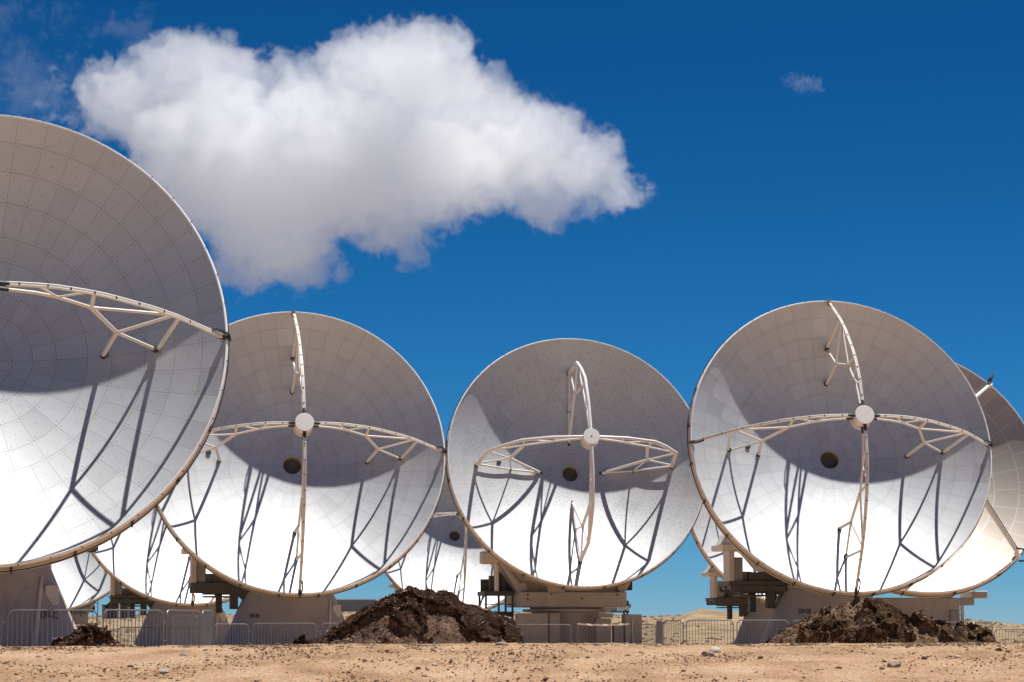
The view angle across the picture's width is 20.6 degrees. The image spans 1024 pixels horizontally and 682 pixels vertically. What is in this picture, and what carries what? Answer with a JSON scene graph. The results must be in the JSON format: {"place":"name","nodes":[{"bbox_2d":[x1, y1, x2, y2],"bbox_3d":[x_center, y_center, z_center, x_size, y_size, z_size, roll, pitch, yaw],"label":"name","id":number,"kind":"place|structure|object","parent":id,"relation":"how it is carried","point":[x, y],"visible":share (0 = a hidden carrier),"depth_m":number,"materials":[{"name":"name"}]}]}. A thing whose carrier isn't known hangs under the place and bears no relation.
{"place":"outdoors","nodes":[
{"label":"outdoors","id":0,"kind":"place"},
{"bbox_2d":[0,608,1023,681],"bbox_3d":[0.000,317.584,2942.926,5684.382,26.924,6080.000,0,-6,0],"label":"ground","id":1,"kind":"structure","parent":0,"point":[810,658],"depth_m":29.33,"materials":[{"name":"brown sand"}]},
{"bbox_2d":[0,612,4,645],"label":"crowd barrier","id":2,"kind":"object","parent":1,"relation":"on","point":[1,641],"visible":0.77,"depth_m":67.23,"materials":[{"name":"metal"}]},
{"bbox_2d":[7,609,100,646],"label":"crowd barrier","id":3,"kind":"object","parent":1,"relation":"on","point":[57,610],"visible":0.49,"depth_m":67.26,"materials":[{"name":"metal"}]},
{"bbox_2d":[50,552,109,627],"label":"radio antenna","id":4,"kind":"object","parent":1,"relation":"on","point":[83,580],"visible":0.02,"depth_m":177.60,"materials":[{"name":"beige paint"}]},
{"bbox_2d":[46,622,138,646],"bbox_3d":[-9.180,6.649,61.643,2.626,1.026,1.600,0,-6,0],"label":"soil heap","id":5,"kind":"object","parent":1,"relation":"on","point":[91,634],"visible":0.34,"depth_m":61.35,"materials":[{"name":"brown soil"}]},
{"bbox_2d":[102,605,107,618],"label":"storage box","id":6,"kind":"object","parent":1,"relation":"on","point":[103,608],"visible":0.26,"depth_m":423.06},
{"bbox_2d":[0,114,230,646],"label":"radio antenna","id":7,"kind":"object","parent":1,"relation":"on","point":[115,337],"visible":0.96,"depth_m":71.17,"materials":[{"name":"metal"}]},
{"bbox_2d":[104,602,129,618],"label":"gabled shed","id":8,"kind":"structure","parent":1,"relation":"on","point":[114,605],"depth_m":416.59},
{"bbox_2d":[102,609,165,645],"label":"crowd barrier","id":9,"kind":"object","parent":1,"relation":"on","point":[128,610],"visible":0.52,"depth_m":68.21,"materials":[{"name":"metal"}]},
{"bbox_2d":[118,627,158,645],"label":"crowd barrier","id":10,"kind":"object","parent":1,"relation":"on","point":[140,637],"visible":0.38,"depth_m":111.80,"materials":[{"name":"metal"}]},
{"bbox_2d":[159,668,168,672],"bbox_3d":[-3.541,3.360,28.605,0.101,0.065,0.115,1,-6,-8],"label":"stone","id":11,"kind":"object","parent":1,"relation":"on","point":[162,670],"visible":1,"depth_m":28.57,"materials":[{"name":"beige stone"}]},
{"bbox_2d":[91,507,238,646],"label":"radio antenna","id":12,"kind":"object","parent":1,"relation":"on","point":[144,561],"visible":0.14,"depth_m":148.53,"materials":[{"name":"metal"}]},
{"bbox_2d":[158,627,184,644],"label":"crowd barrier","id":13,"kind":"object","parent":1,"relation":"on","point":[164,632],"visible":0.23,"depth_m":112.33,"materials":[{"name":"metal"}]},
{"bbox_2d":[165,609,201,645],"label":"crowd barrier","id":14,"kind":"object","parent":1,"relation":"on","point":[166,636],"visible":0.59,"depth_m":70.07,"materials":[{"name":"metal"}]},
{"bbox_2d":[172,615,197,645],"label":"crowd barrier","id":15,"kind":"object","parent":1,"relation":"on","point":[173,622],"visible":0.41,"depth_m":86.67,"materials":[{"name":"metal"}]},
{"bbox_2d":[201,610,211,644],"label":"crowd barrier","id":16,"kind":"object","parent":1,"relation":"on","point":[206,633],"visible":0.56,"depth_m":72.17,"materials":[{"name":"metal"}]},
{"bbox_2d":[213,623,250,644],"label":"crowd barrier","id":17,"kind":"object","parent":1,"relation":"on","point":[235,624],"visible":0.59,"depth_m":103.97,"materials":[{"name":"metal"}]},
{"bbox_2d":[252,623,316,644],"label":"crowd barrier","id":18,"kind":"object","parent":1,"relation":"on","point":[284,631],"visible":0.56,"depth_m":103.44,"materials":[{"name":"metal"}]},
{"bbox_2d":[156,309,446,644],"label":"radio antenna","id":19,"kind":"object","parent":1,"relation":"on","point":[308,487],"visible":0.93,"depth_m":114.58,"materials":[{"name":"metal"}]},
{"bbox_2d":[293,634,309,644],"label":"soil heap","id":20,"kind":"object","parent":1,"relation":"on","point":[301,639],"visible":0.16,"depth_m":69.44,"materials":[{"name":"brown soil"}]},
{"bbox_2d":[320,623,338,636],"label":"crowd barrier","id":21,"kind":"object","parent":1,"relation":"on","point":[323,627],"visible":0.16,"depth_m":103.47,"materials":[{"name":"metal"}]},
{"bbox_2d":[336,599,377,611],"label":"shipping container","id":22,"kind":"object","parent":1,"relation":"on","point":[349,605],"visible":0.59,"depth_m":496.64,"materials":[{"name":"metal"}]},
{"bbox_2d":[308,585,523,643],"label":"soil heap","id":23,"kind":"object","parent":1,"relation":"on","point":[409,614],"visible":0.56,"depth_m":82.89,"materials":[{"name":"brown soil"}]},
{"bbox_2d":[385,470,504,609],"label":"radio antenna","id":24,"kind":"object","parent":1,"relation":"on","point":[445,551],"visible":0.35,"depth_m":195.08,"materials":[{"name":"metal"}]},
{"bbox_2d":[495,642,507,645],"bbox_3d":[-0.114,3.384,31.317,0.154,0.071,0.113,2,-6,-17],"label":"stone","id":25,"kind":"object","parent":1,"relation":"on","point":[499,643],"visible":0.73,"depth_m":31.28,"materials":[{"name":"beige stone"}]},
{"bbox_2d":[516,624,570,642],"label":"crowd barrier","id":26,"kind":"object","parent":1,"relation":"on","point":[544,631],"visible":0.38,"depth_m":124.34,"materials":[{"name":"metal"}]},
{"bbox_2d":[88,611,1023,643],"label":"scrub","id":27,"kind":"object","parent":1,"relation":"on","point":[672,617],"visible":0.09,"depth_m":364.30,"materials":[{"name":"brown plant"}]},
{"bbox_2d":[445,338,702,643],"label":"radio antenna","id":28,"kind":"object","parent":1,"relation":"on","point":[576,498],"visible":0.97,"depth_m":129.94,"materials":[{"name":"paint"}]},
{"bbox_2d":[577,625,627,642],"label":"crowd barrier","id":29,"kind":"object","parent":1,"relation":"on","point":[606,634],"visible":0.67,"depth_m":124.32,"materials":[{"name":"metal"}]},
{"bbox_2d":[578,623,628,625],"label":"barrier tape","id":30,"kind":"object","parent":29,"relation":"attached to","point":[604,624],"visible":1,"depth_m":124.23,"materials":[{"name":"white plastic"}]},
{"bbox_2d":[602,600,630,613],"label":"truck","id":31,"kind":"object","parent":1,"relation":"on","point":[623,610],"visible":0.32,"depth_m":508.53,"materials":[{"name":"white paint"}]},
{"bbox_2d":[633,624,655,643],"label":"crowd barrier","id":32,"kind":"object","parent":1,"relation":"on","point":[652,632],"visible":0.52,"depth_m":128.37,"materials":[{"name":"metal"}]},
{"bbox_2d":[656,620,662,643],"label":"crowd barrier","id":33,"kind":"object","parent":1,"relation":"on","point":[659,631],"visible":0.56,"depth_m":106.70,"materials":[{"name":"metal"}]},
{"bbox_2d":[663,620,683,643],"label":"crowd barrier","id":34,"kind":"object","parent":1,"relation":"on","point":[673,631],"visible":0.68,"depth_m":105.05,"materials":[{"name":"metal"}]},
{"bbox_2d":[701,651,714,655],"bbox_3d":[2.099,3.356,30.113,0.147,0.079,0.106,-2,-6,16],"label":"stone","id":35,"kind":"object","parent":1,"relation":"on","point":[708,653],"visible":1,"depth_m":30.07,"materials":[{"name":"beige stone"}]},
{"bbox_2d":[686,620,735,643],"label":"crowd barrier","id":36,"kind":"object","parent":1,"relation":"on","point":[711,630],"visible":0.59,"depth_m":104.64,"materials":[{"name":"metal"}]},
{"bbox_2d":[709,646,720,652],"bbox_3d":[2.188,3.358,30.415,0.134,0.107,0.191,-5,-8,41],"label":"stone","id":37,"kind":"object","parent":1,"relation":"on","point":[714,649],"visible":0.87,"depth_m":30.36,"materials":[{"name":"white stone"}]},
{"bbox_2d":[690,504,772,643],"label":"radio antenna","id":38,"kind":"object","parent":1,"relation":"on","point":[706,532],"visible":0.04,"depth_m":158.02,"materials":[{"name":"metal"}]},
{"bbox_2d":[736,620,788,644],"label":"crowd barrier","id":39,"kind":"object","parent":1,"relation":"on","point":[761,628],"visible":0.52,"depth_m":104.65,"materials":[{"name":"metal"}]},
{"bbox_2d":[687,299,992,643],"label":"radio antenna","id":40,"kind":"object","parent":1,"relation":"on","point":[839,452],"visible":0.92,"depth_m":110.78,"materials":[{"name":"metal"}]},
{"bbox_2d":[762,591,996,643],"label":"soil heap","id":41,"kind":"object","parent":1,"relation":"on","point":[865,620],"visible":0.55,"depth_m":80.80,"materials":[{"name":"brown soil"}]},
{"bbox_2d":[887,661,900,667],"bbox_3d":[3.925,3.336,28.912,0.120,0.085,0.142,5,-8,-41],"label":"stone","id":42,"kind":"object","parent":1,"relation":"on","point":[893,664],"visible":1,"depth_m":28.87,"materials":[{"name":"beige stone"}]},
{"bbox_2d":[874,363,1023,626],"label":"radio antenna","id":43,"kind":"object","parent":1,"relation":"on","point":[992,549],"visible":0.13,"depth_m":125.75,"materials":[{"name":"paint"}]},
{"bbox_2d":[973,622,992,632],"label":"crowd barrier","id":44,"kind":"object","parent":1,"relation":"on","point":[985,624],"visible":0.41,"depth_m":100.38,"materials":[{"name":"metal"}]},
{"bbox_2d":[994,629,1023,641],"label":"crowd barrier","id":45,"kind":"object","parent":1,"relation":"on","point":[1005,633],"visible":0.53,"depth_m":117.36,"materials":[{"name":"metal"}]},
{"bbox_2d":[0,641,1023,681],"bbox_3d":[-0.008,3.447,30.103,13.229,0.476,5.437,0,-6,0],"label":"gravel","id":46,"kind":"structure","parent":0,"point":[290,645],"depth_m":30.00,"materials":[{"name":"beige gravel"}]},
{"bbox_2d":[0,0,1023,623],"label":"sky","id":47,"kind":"structure","parent":0,"point":[463,185],"materials":[{"name":"blue"}]}
]}

